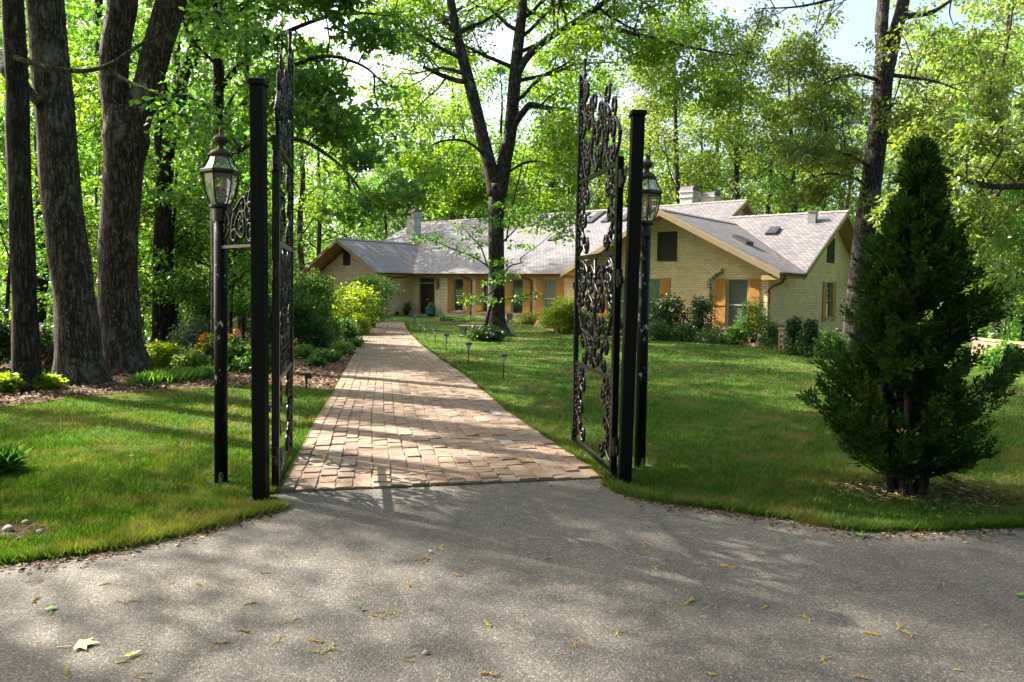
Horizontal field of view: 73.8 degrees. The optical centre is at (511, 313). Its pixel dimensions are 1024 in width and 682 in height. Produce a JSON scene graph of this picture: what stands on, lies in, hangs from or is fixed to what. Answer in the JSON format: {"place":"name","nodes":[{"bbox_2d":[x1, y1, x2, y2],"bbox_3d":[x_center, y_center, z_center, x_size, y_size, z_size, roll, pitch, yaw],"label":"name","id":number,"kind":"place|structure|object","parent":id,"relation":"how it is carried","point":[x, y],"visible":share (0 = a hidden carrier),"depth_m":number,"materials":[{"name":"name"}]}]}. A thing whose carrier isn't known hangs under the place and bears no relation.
{"place":"outdoors","nodes":[
{"label":"outdoors","id":0,"kind":"place"},
{"bbox_2d":[9,299,386,328],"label":"forest floor","id":1,"kind":"structure","parent":0,"point":[234,327],"depth_m":35.32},
{"bbox_2d":[0,0,96,313],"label":"forest tree","id":2,"kind":"object","parent":1,"relation":"on","point":[69,16],"visible":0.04,"depth_m":37.85,"materials":[{"name":"green plant"}]},
{"bbox_2d":[0,0,243,256],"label":"forest tree","id":3,"kind":"object","parent":1,"relation":"on","point":[141,28],"visible":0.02,"depth_m":40.23,"materials":[{"name":"green plant"}]},
{"bbox_2d":[70,0,242,310],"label":"forest tree","id":4,"kind":"object","parent":1,"relation":"on","point":[89,52],"visible":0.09,"depth_m":39.39,"materials":[{"name":"green plant"}]},
{"bbox_2d":[77,0,312,264],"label":"forest tree","id":5,"kind":"object","parent":1,"relation":"on","point":[297,143],"visible":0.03,"depth_m":45.30,"materials":[{"name":"green plant"}]},
{"bbox_2d":[184,19,324,302],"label":"forest tree","id":6,"kind":"object","parent":1,"relation":"on","point":[298,153],"visible":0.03,"depth_m":54.57,"materials":[{"name":"green plant"}]},
{"bbox_2d":[224,0,349,241],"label":"forest tree","id":7,"kind":"object","parent":1,"relation":"on","point":[283,211],"visible":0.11,"depth_m":29.69,"materials":[{"name":"green plant"}]},
{"bbox_2d":[249,31,362,302],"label":"forest tree","id":8,"kind":"object","parent":1,"relation":"on","point":[300,207],"visible":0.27,"depth_m":57.59,"materials":[{"name":"green plant"}]},
{"bbox_2d":[269,117,382,295],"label":"forest tree","id":9,"kind":"object","parent":1,"relation":"on","point":[318,248],"visible":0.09,"depth_m":65.31,"materials":[{"name":"green plant"}]},
{"bbox_2d":[304,113,409,251],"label":"forest tree","id":10,"kind":"object","parent":1,"relation":"on","point":[370,180],"visible":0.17,"depth_m":69.39,"materials":[{"name":"green plant"}]},
{"bbox_2d":[343,149,424,240],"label":"forest tree","id":11,"kind":"object","parent":1,"relation":"on","point":[385,217],"visible":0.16,"depth_m":72.87,"materials":[{"name":"green plant"}]},
{"bbox_2d":[358,79,470,235],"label":"forest tree","id":12,"kind":"object","parent":1,"relation":"on","point":[431,111],"visible":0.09,"depth_m":83.37,"materials":[{"name":"green plant"}]},
{"bbox_2d":[370,45,527,221],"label":"forest tree","id":13,"kind":"object","parent":1,"relation":"on","point":[450,62],"visible":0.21,"depth_m":71.63,"materials":[{"name":"green plant"}]},
{"bbox_2d":[424,58,565,218],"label":"forest tree","id":14,"kind":"object","parent":1,"relation":"on","point":[502,69],"visible":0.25,"depth_m":74.08,"materials":[{"name":"green plant"}]},
{"bbox_2d":[0,298,1023,347],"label":"undergrowth","id":15,"kind":"object","parent":1,"relation":"on","point":[1015,329],"visible":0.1,"depth_m":25.23,"materials":[{"name":"green plant"}]},
{"bbox_2d":[488,30,636,213],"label":"forest tree","id":16,"kind":"object","parent":1,"relation":"on","point":[534,65],"visible":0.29,"depth_m":71.59,"materials":[{"name":"green plant"}]},
{"bbox_2d":[544,67,668,209],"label":"forest tree","id":17,"kind":"object","parent":1,"relation":"on","point":[613,88],"visible":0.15,"depth_m":78.32,"materials":[{"name":"green plant"}]},
{"bbox_2d":[589,49,722,207],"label":"forest tree","id":18,"kind":"object","parent":1,"relation":"on","point":[647,143],"visible":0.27,"depth_m":59.35,"materials":[{"name":"green plant"}]},
{"bbox_2d":[276,322,602,492],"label":"brick path","id":19,"kind":"structure","parent":0,"point":[403,406],"depth_m":7.47,"materials":[{"name":"beige brick"}]},
{"bbox_2d":[0,479,1023,681],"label":"asphalt drive","id":20,"kind":"structure","parent":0,"point":[331,562],"depth_m":3.56,"materials":[{"name":"grey asphalt"}]},
{"bbox_2d":[0,479,1023,574],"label":"edge debris","id":21,"kind":"object","parent":20,"relation":"on","point":[767,519],"visible":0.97,"depth_m":4.60,"materials":[{"name":"brown plant"}]},
{"bbox_2d":[0,310,1023,565],"bbox_3d":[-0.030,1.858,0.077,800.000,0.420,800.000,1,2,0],"label":"lawn","id":22,"kind":"structure","parent":0,"point":[408,318],"depth_m":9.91,"materials":[{"name":"green plant"}]},
{"bbox_2d":[0,441,32,473],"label":"grass clump","id":23,"kind":"object","parent":22,"relation":"on","point":[11,457],"visible":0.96,"depth_m":5.75,"materials":[{"name":"green plant"}]},
{"bbox_2d":[0,520,86,543],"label":"bare soil","id":24,"kind":"structure","parent":22,"relation":"on","point":[19,529],"depth_m":4.44,"materials":[{"name":"brown soil"}]},
{"bbox_2d":[0,329,362,406],"bbox_3d":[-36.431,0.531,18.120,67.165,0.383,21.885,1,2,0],"label":"mulch bed","id":25,"kind":"object","parent":22,"relation":"on","point":[317,376],"visible":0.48,"depth_m":11.75,"materials":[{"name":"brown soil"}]},
{"bbox_2d":[0,301,10,364],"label":"evergreen shrub","id":26,"kind":"object","parent":25,"relation":"on","point":[5,341],"visible":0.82,"depth_m":13.05,"materials":[{"name":"green plant"}]},
{"bbox_2d":[0,370,27,392],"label":"hosta","id":27,"kind":"object","parent":25,"relation":"on","point":[11,382],"visible":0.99,"depth_m":10.13,"materials":[{"name":"green plant"}]},
{"bbox_2d":[0,0,41,390],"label":"oak tree","id":28,"kind":"object","parent":25,"relation":"on","point":[25,348],"visible":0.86,"depth_m":10.30,"materials":[{"name":"brown plant"}]},
{"bbox_2d":[33,107,48,328],"bbox_3d":[-12.380,-7.915,16.315,6.727,18.228,7.501,1,2,0],"label":"forest tree","id":29,"kind":"object","parent":25,"relation":"on","point":[42,312],"visible":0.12,"depth_m":17.04,"materials":[{"name":"green plant"}]},
{"bbox_2d":[39,319,53,374],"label":"rhododendron","id":30,"kind":"object","parent":25,"relation":"on","point":[47,349],"visible":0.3,"depth_m":11.95,"materials":[{"name":"green plant"}]},
{"bbox_2d":[30,371,68,390],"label":"hosta","id":31,"kind":"object","parent":25,"relation":"on","point":[48,381],"visible":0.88,"depth_m":10.55,"materials":[{"name":"green plant"}]},
{"bbox_2d":[0,106,102,358],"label":"sapling","id":32,"kind":"object","parent":25,"relation":"on","point":[40,260],"visible":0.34,"depth_m":15.17,"materials":[{"name":"green plant"}]},
{"bbox_2d":[0,35,152,291],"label":"sapling","id":33,"kind":"object","parent":25,"relation":"on","point":[88,91],"visible":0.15,"depth_m":17.65,"materials":[{"name":"green plant"}]},
{"bbox_2d":[5,117,207,312],"bbox_3d":[-11.053,-2.136,18.731,4.852,6.494,4.589,1,2,5],"label":"sapling","id":34,"kind":"object","parent":25,"relation":"on","point":[95,208],"visible":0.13,"depth_m":18.79,"materials":[{"name":"green plant"}]},
{"bbox_2d":[34,77,249,342],"bbox_3d":[-9.639,-2.553,18.570,5.542,7.419,5.242,1,2,-4],"label":"sapling","id":35,"kind":"object","parent":25,"relation":"on","point":[167,278],"visible":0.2,"depth_m":17.68,"materials":[{"name":"green plant"}]},
{"bbox_2d":[0,0,304,385],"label":"oak tree","id":36,"kind":"object","parent":25,"relation":"on","point":[78,359],"visible":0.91,"depth_m":11.08,"materials":[{"name":"grey plant"}]},
{"bbox_2d":[85,168,231,343],"bbox_3d":[-10.527,-1.556,20.010,4.767,5.272,4.156,0,2,-16],"label":"sapling","id":37,"kind":"object","parent":25,"relation":"on","point":[139,269],"visible":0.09,"depth_m":19.76,"materials":[{"name":"green plant"}]},
{"bbox_2d":[145,338,181,370],"bbox_3d":[-6.977,0.840,13.540,0.894,0.705,0.828,1,2,0],"label":"azalea","id":38,"kind":"object","parent":25,"relation":"on","point":[160,354],"visible":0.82,"depth_m":13.43,"materials":[{"name":"green plant"}]},
{"bbox_2d":[69,0,269,343],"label":"forked tree","id":39,"kind":"object","parent":25,"relation":"on","point":[161,315],"visible":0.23,"depth_m":17.99,"materials":[{"name":"green plant"}]},
{"bbox_2d":[124,364,229,386],"bbox_3d":[-5.834,1.062,12.049,0.995,0.275,2.545,1,2,0],"label":"liriope border","id":40,"kind":"object","parent":25,"relation":"on","point":[178,374],"visible":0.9,"depth_m":11.61,"materials":[{"name":"green plant"}]},
{"bbox_2d":[166,310,210,352],"bbox_3d":[-7.980,0.536,16.986,1.357,1.231,1.243,-1,3,-32],"label":"azalea","id":41,"kind":"object","parent":25,"relation":"on","point":[190,334],"visible":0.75,"depth_m":16.79,"materials":[{"name":"green plant"}]},
{"bbox_2d":[169,343,213,367],"bbox_3d":[-6.193,0.898,13.256,0.744,0.646,0.694,2,3,25],"label":"azalea","id":42,"kind":"object","parent":25,"relation":"on","point":[190,357],"visible":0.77,"depth_m":13.18,"materials":[{"name":"green plant"}]},
{"bbox_2d":[97,0,294,375],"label":"oak tree","id":43,"kind":"object","parent":25,"relation":"on","point":[126,141],"visible":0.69,"depth_m":12.49,"materials":[{"name":"grey plant"}]},
{"bbox_2d":[141,190,250,326],"bbox_3d":[-8.651,-1.289,20.076,4.051,4.777,3.787,0,3,-28],"label":"sapling","id":44,"kind":"object","parent":25,"relation":"on","point":[178,228],"visible":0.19,"depth_m":19.31,"materials":[{"name":"green plant"}]},
{"bbox_2d":[140,129,307,320],"bbox_3d":[-7.016,-1.786,17.664,4.192,5.933,4.432,3,3,37],"label":"sapling","id":45,"kind":"object","parent":25,"relation":"on","point":[184,201],"visible":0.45,"depth_m":17.12,"materials":[{"name":"green plant"}]},
{"bbox_2d":[138,81,313,328],"bbox_3d":[-8.319,-2.528,19.433,5.197,7.354,5.494,0,3,-24],"label":"sapling","id":46,"kind":"object","parent":25,"relation":"on","point":[235,127],"visible":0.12,"depth_m":18.23,"materials":[{"name":"green plant"}]},
{"bbox_2d":[175,193,295,338],"bbox_3d":[-8.155,-1.291,20.299,3.328,4.710,3.518,0,2,-17],"label":"sapling","id":47,"kind":"object","parent":25,"relation":"on","point":[230,314],"visible":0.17,"depth_m":19.98,"materials":[{"name":"green plant"}]},
{"bbox_2d":[228,328,250,369],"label":"azalea","id":48,"kind":"object","parent":25,"relation":"on","point":[236,345],"visible":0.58,"depth_m":13.62,"materials":[{"name":"green plant"}]},
{"bbox_2d":[228,342,271,373],"bbox_3d":[-5.070,0.894,13.410,0.994,0.708,0.885,1,2,0],"label":"evergreen shrub","id":49,"kind":"object","parent":25,"relation":"on","point":[243,364],"visible":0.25,"depth_m":13.27,"materials":[{"name":"green plant"}]},
{"bbox_2d":[142,0,458,355],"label":"maple tree","id":50,"kind":"object","parent":25,"relation":"on","point":[312,95],"visible":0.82,"depth_m":12.52,"materials":[{"name":"green plant"}]},
{"bbox_2d":[280,288,326,344],"bbox_3d":[-6.025,0.149,19.520,1.398,1.775,1.368,1,2,0],"label":"shrub","id":51,"kind":"object","parent":25,"relation":"on","point":[302,310],"visible":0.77,"depth_m":19.30,"materials":[{"name":"green plant"}]},
{"bbox_2d":[293,265,348,327],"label":"dogwood sapling","id":52,"kind":"object","parent":25,"relation":"on","point":[323,293],"visible":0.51,"depth_m":21.09,"materials":[{"name":"green plant"}]},
{"bbox_2d":[304,320,337,348],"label":"azalea","id":53,"kind":"object","parent":25,"relation":"on","point":[325,339],"visible":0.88,"depth_m":19.51,"materials":[{"name":"green plant"}]},
{"bbox_2d":[329,281,387,332],"bbox_3d":[-6.296,-0.208,26.946,2.669,2.138,2.529,1,2,0],"label":"shrub","id":54,"kind":"object","parent":25,"relation":"on","point":[356,296],"visible":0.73,"depth_m":26.73,"materials":[{"name":"green plant"}]},
{"bbox_2d":[199,126,249,482],"bbox_3d":[-2.182,0.024,5.447,0.774,3.050,0.275,2,3,31],"label":"lamp post","id":55,"kind":"object","parent":22,"relation":"on","point":[225,225],"visible":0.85,"depth_m":5.52,"materials":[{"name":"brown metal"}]},
{"bbox_2d":[247,78,269,500],"bbox_3d":[-1.896,-0.083,5.104,0.137,3.285,0.124,1,2,0],"label":"gate post","id":56,"kind":"object","parent":22,"relation":"on","point":[258,87],"visible":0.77,"depth_m":5.06,"materials":[{"name":"black metal"}]},
{"bbox_2d":[271,31,293,486],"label":"iron gate","id":57,"kind":"structure","parent":56,"relation":"attached to","point":[282,273],"depth_m":5.61,"materials":[{"name":"black metal"}]},
{"bbox_2d":[346,272,404,327],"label":"maple sapling","id":58,"kind":"object","parent":22,"relation":"on","point":[369,281],"visible":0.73,"depth_m":30.75,"materials":[{"name":"green plant"}]},
{"bbox_2d":[407,199,557,325],"bbox_3d":[-1.003,-1.598,25.203,5.748,5.223,2.209,1,2,0],"label":"dogwood","id":59,"kind":"object","parent":22,"relation":"on","point":[499,276],"visible":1,"depth_m":25.10,"materials":[{"name":"green plant"}]},
{"bbox_2d":[467,324,510,341],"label":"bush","id":60,"kind":"object","parent":22,"relation":"on","point":[487,333],"visible":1,"depth_m":23.76,"materials":[{"name":"green plant"}]},
{"bbox_2d":[0,112,1015,309],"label":"distant woods","id":61,"kind":"object","parent":22,"relation":"on","point":[326,234],"visible":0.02,"depth_m":82.16,"materials":[{"name":"green plant"}]},
{"bbox_2d":[345,0,796,336],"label":"lawn oak","id":62,"kind":"object","parent":22,"relation":"on","point":[495,177],"visible":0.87,"depth_m":25.77,"materials":[{"name":"green plant"}]},
{"bbox_2d":[300,185,853,337],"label":"brick house","id":63,"kind":"structure","parent":22,"relation":"on","point":[787,266],"depth_m":34.82,"materials":[{"name":"brick"}]},
{"bbox_2d":[419,277,434,313],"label":"door","id":64,"kind":"structure","parent":63,"relation":"in","point":[426,284],"depth_m":44.20,"materials":[{"name":"brown wood"}]},
{"bbox_2d":[451,278,463,312],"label":"window","id":65,"kind":"structure","parent":63,"relation":"in","point":[458,285],"depth_m":42.25,"materials":[{"name":"clear glass"}]},
{"bbox_2d":[511,279,523,315],"bbox_3d":[0.315,-0.921,39.045,1.060,2.090,0.190,3,3,40],"label":"window","id":66,"kind":"structure","parent":63,"relation":"in","point":[517,284],"depth_m":39.13,"materials":[{"name":"clear glass"}]},
{"bbox_2d":[540,279,556,316],"bbox_3d":[2.081,-0.830,37.536,1.130,2.090,0.190,3,3,40],"label":"window","id":67,"kind":"structure","parent":63,"relation":"in","point":[549,285],"depth_m":37.63,"materials":[{"name":"beige glass"}]},
{"bbox_2d":[608,278,660,322],"bbox_3d":[5.610,-0.593,31.282,2.730,2.030,0.112,3,3,40],"label":"window","id":68,"kind":"structure","parent":63,"relation":"in","point":[655,283],"depth_m":30.69,"materials":[{"name":"green glass"}]},
{"bbox_2d":[723,279,748,330],"bbox_3d":[9.280,-0.367,28.095,1.100,2.100,0.190,3,3,40],"label":"window","id":69,"kind":"structure","parent":63,"relation":"in","point":[737,290],"depth_m":28.21,"materials":[{"name":"beige glass"}]},
{"bbox_2d":[617,109,646,484],"bbox_3d":[0.998,-0.038,5.693,0.161,3.261,0.129,1,2,0],"label":"gate post","id":70,"kind":"object","parent":22,"relation":"on","point":[632,260],"visible":0.8,"depth_m":5.64,"materials":[{"name":"black metal"}]},
{"bbox_2d":[571,58,625,476],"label":"iron gate","id":71,"kind":"structure","parent":70,"relation":"attached to","point":[585,278],"depth_m":6.30,"materials":[{"name":"black metal"}]},
{"bbox_2d":[430,316,852,350],"bbox_3d":[3.169,0.689,32.303,6.322,0.161,27.512,-1,3,-40],"label":"foundation bed","id":72,"kind":"object","parent":22,"relation":"on","point":[442,321],"visible":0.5,"depth_m":36.35,"materials":[{"name":"brown soil"}]},
{"bbox_2d":[536,295,585,333],"bbox_3d":[2.160,0.078,30.001,2.284,1.803,2.310,1,2,0],"label":"lime shrub","id":73,"kind":"object","parent":72,"relation":"on","point":[554,318],"visible":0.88,"depth_m":29.63,"materials":[{"name":"green plant"}]},
{"bbox_2d":[649,291,690,337],"bbox_3d":[6.270,0.161,27.873,2.357,2.112,2.399,1,2,0],"label":"pieris","id":74,"kind":"object","parent":72,"relation":"on","point":[670,309],"visible":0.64,"depth_m":27.54,"materials":[{"name":"green plant"}]},
{"bbox_2d":[689,321,732,343],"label":"boxwood","id":75,"kind":"object","parent":72,"relation":"on","point":[713,334],"visible":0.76,"depth_m":24.60,"materials":[{"name":"green plant"}]},
{"bbox_2d":[725,320,751,344],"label":"azalea","id":76,"kind":"object","parent":72,"relation":"on","point":[736,334],"visible":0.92,"depth_m":23.80,"materials":[{"name":"green plant"}]},
{"bbox_2d":[732,296,771,343],"bbox_3d":[8.262,0.286,23.378,1.352,1.769,1.405,1,2,0],"label":"nandina","id":77,"kind":"object","parent":72,"relation":"on","point":[761,319],"visible":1,"depth_m":23.24,"materials":[{"name":"green plant"}]},
{"bbox_2d":[755,320,786,347],"bbox_3d":[8.648,0.739,22.636,1.066,0.996,1.158,1,2,0],"label":"nandina","id":78,"kind":"object","parent":72,"relation":"on","point":[769,337],"visible":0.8,"depth_m":22.53,"materials":[{"name":"green plant"}]},
{"bbox_2d":[634,153,662,467],"bbox_3d":[1.175,0.064,6.078,0.293,3.050,0.734,1,2,9],"label":"lamp post","id":79,"kind":"object","parent":22,"relation":"on","point":[642,359],"visible":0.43,"depth_m":6.25,"materials":[{"name":"black metal"}]},
{"bbox_2d":[648,317,674,340],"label":"azalea","id":80,"kind":"object","parent":22,"relation":"on","point":[657,330],"visible":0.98,"depth_m":25.75,"materials":[{"name":"green plant"}]},
{"bbox_2d":[668,321,696,340],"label":"azalea","id":81,"kind":"object","parent":22,"relation":"on","point":[682,331],"visible":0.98,"depth_m":25.52,"materials":[{"name":"green plant"}]},
{"bbox_2d":[590,0,778,205],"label":"forest tree","id":82,"kind":"object","parent":22,"relation":"on","point":[675,151],"visible":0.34,"depth_m":54.51,"materials":[{"name":"green plant"}]},
{"bbox_2d":[686,293,717,339],"bbox_3d":[7.134,0.185,25.604,1.097,1.874,1.241,0,3,-26],"label":"camellia","id":83,"kind":"object","parent":22,"relation":"on","point":[699,306],"visible":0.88,"depth_m":25.48,"materials":[{"name":"green plant"}]},
{"bbox_2d":[627,67,789,210],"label":"forest tree","id":84,"kind":"object","parent":22,"relation":"on","point":[716,143],"visible":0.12,"depth_m":62.83,"materials":[{"name":"green plant"}]},
{"bbox_2d":[651,93,765,204],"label":"forest tree","id":85,"kind":"object","parent":22,"relation":"on","point":[707,113],"visible":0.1,"depth_m":73.21,"materials":[{"name":"green plant"}]},
{"bbox_2d":[679,20,811,214],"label":"forest tree","id":86,"kind":"object","parent":22,"relation":"on","point":[760,41],"visible":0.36,"depth_m":53.35,"materials":[{"name":"green plant"}]},
{"bbox_2d":[700,93,834,213],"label":"forest tree","id":87,"kind":"object","parent":22,"relation":"on","point":[767,206],"visible":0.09,"depth_m":58.39,"materials":[{"name":"green plant"}]},
{"bbox_2d":[697,27,873,266],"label":"forest tree","id":88,"kind":"object","parent":22,"relation":"on","point":[779,49],"visible":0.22,"depth_m":54.95,"materials":[{"name":"green plant"}]},
{"bbox_2d":[780,315,803,355],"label":"holly","id":89,"kind":"object","parent":22,"relation":"on","point":[792,327],"visible":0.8,"depth_m":19.77,"materials":[{"name":"green plant"}]},
{"bbox_2d":[794,318,821,356],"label":"holly","id":90,"kind":"object","parent":22,"relation":"on","point":[809,331],"visible":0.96,"depth_m":19.21,"materials":[{"name":"green plant"}]},
{"bbox_2d":[753,81,902,221],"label":"forest tree","id":91,"kind":"object","parent":22,"relation":"on","point":[771,189],"visible":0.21,"depth_m":49.72,"materials":[{"name":"green plant"}]},
{"bbox_2d":[809,327,850,358],"bbox_3d":[8.817,0.843,18.854,1.129,0.935,1.229,1,2,0],"label":"evergreen shrub","id":92,"kind":"object","parent":22,"relation":"on","point":[828,341],"visible":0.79,"depth_m":18.67,"materials":[{"name":"green plant"}]},
{"bbox_2d":[696,0,1023,344],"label":"tall oak","id":93,"kind":"object","parent":22,"relation":"on","point":[828,156],"visible":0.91,"depth_m":22.85,"materials":[{"name":"green plant"}]},
{"bbox_2d":[796,132,1023,496],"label":"arborvitae","id":94,"kind":"object","parent":22,"relation":"on","point":[903,355],"visible":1,"depth_m":5.37,"materials":[{"name":"green plant"}]},
{"bbox_2d":[828,476,1023,515],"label":"needle litter","id":95,"kind":"object","parent":22,"relation":"on","point":[965,492],"visible":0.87,"depth_m":5.51,"materials":[{"name":"brown plant"}]},
{"bbox_2d":[845,0,1023,331],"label":"forest tree","id":96,"kind":"object","parent":22,"relation":"on","point":[994,24],"visible":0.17,"depth_m":36.98,"materials":[{"name":"green plant"}]},
{"bbox_2d":[854,32,1023,302],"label":"forest tree","id":97,"kind":"object","parent":22,"relation":"on","point":[936,89],"visible":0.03,"depth_m":38.38,"materials":[{"name":"green plant"}]},
{"bbox_2d":[863,0,1023,257],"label":"overhanging oak","id":98,"kind":"object","parent":22,"relation":"on","point":[1009,168],"visible":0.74,"depth_m":16.20,"materials":[{"name":"green plant"}]},
{"bbox_2d":[892,0,1023,272],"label":"forest tree","id":99,"kind":"object","parent":22,"relation":"on","point":[990,5],"visible":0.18,"depth_m":30.85,"materials":[{"name":"green plant"}]},
{"bbox_2d":[911,0,1023,338],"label":"forest tree","id":100,"kind":"object","parent":22,"relation":"on","point":[951,39],"visible":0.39,"depth_m":27.93,"materials":[{"name":"green plant"}]},
{"bbox_2d":[927,195,1023,336],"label":"sapling","id":101,"kind":"object","parent":22,"relation":"on","point":[1004,270],"visible":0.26,"depth_m":22.12,"materials":[{"name":"green plant"}]},
{"bbox_2d":[963,201,1023,339],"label":"sapling","id":102,"kind":"object","parent":22,"relation":"on","point":[1015,300],"visible":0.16,"depth_m":23.94,"materials":[{"name":"green plant"}]},
{"bbox_2d":[964,181,1023,341],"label":"sapling","id":103,"kind":"object","parent":22,"relation":"on","point":[1019,232],"visible":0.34,"depth_m":21.79,"materials":[{"name":"green plant"}]},
{"bbox_2d":[971,337,1023,370],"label":"screen wall","id":104,"kind":"structure","parent":22,"relation":"on","point":[987,342],"depth_m":17.17,"materials":[{"name":"paint"}]},
{"bbox_2d":[976,336,1020,369],"bbox_3d":[12.050,1.052,16.419,1.833,1.007,0.996,1,2,0],"label":"ivy patch","id":105,"kind":"object","parent":22,"relation":"on","point":[999,348],"visible":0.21,"depth_m":16.38,"materials":[{"name":"green plant"}]},
{"bbox_2d":[0,0,1023,282],"label":"sky","id":106,"kind":"structure","parent":0,"point":[860,25],"materials":[{"name":"white"}]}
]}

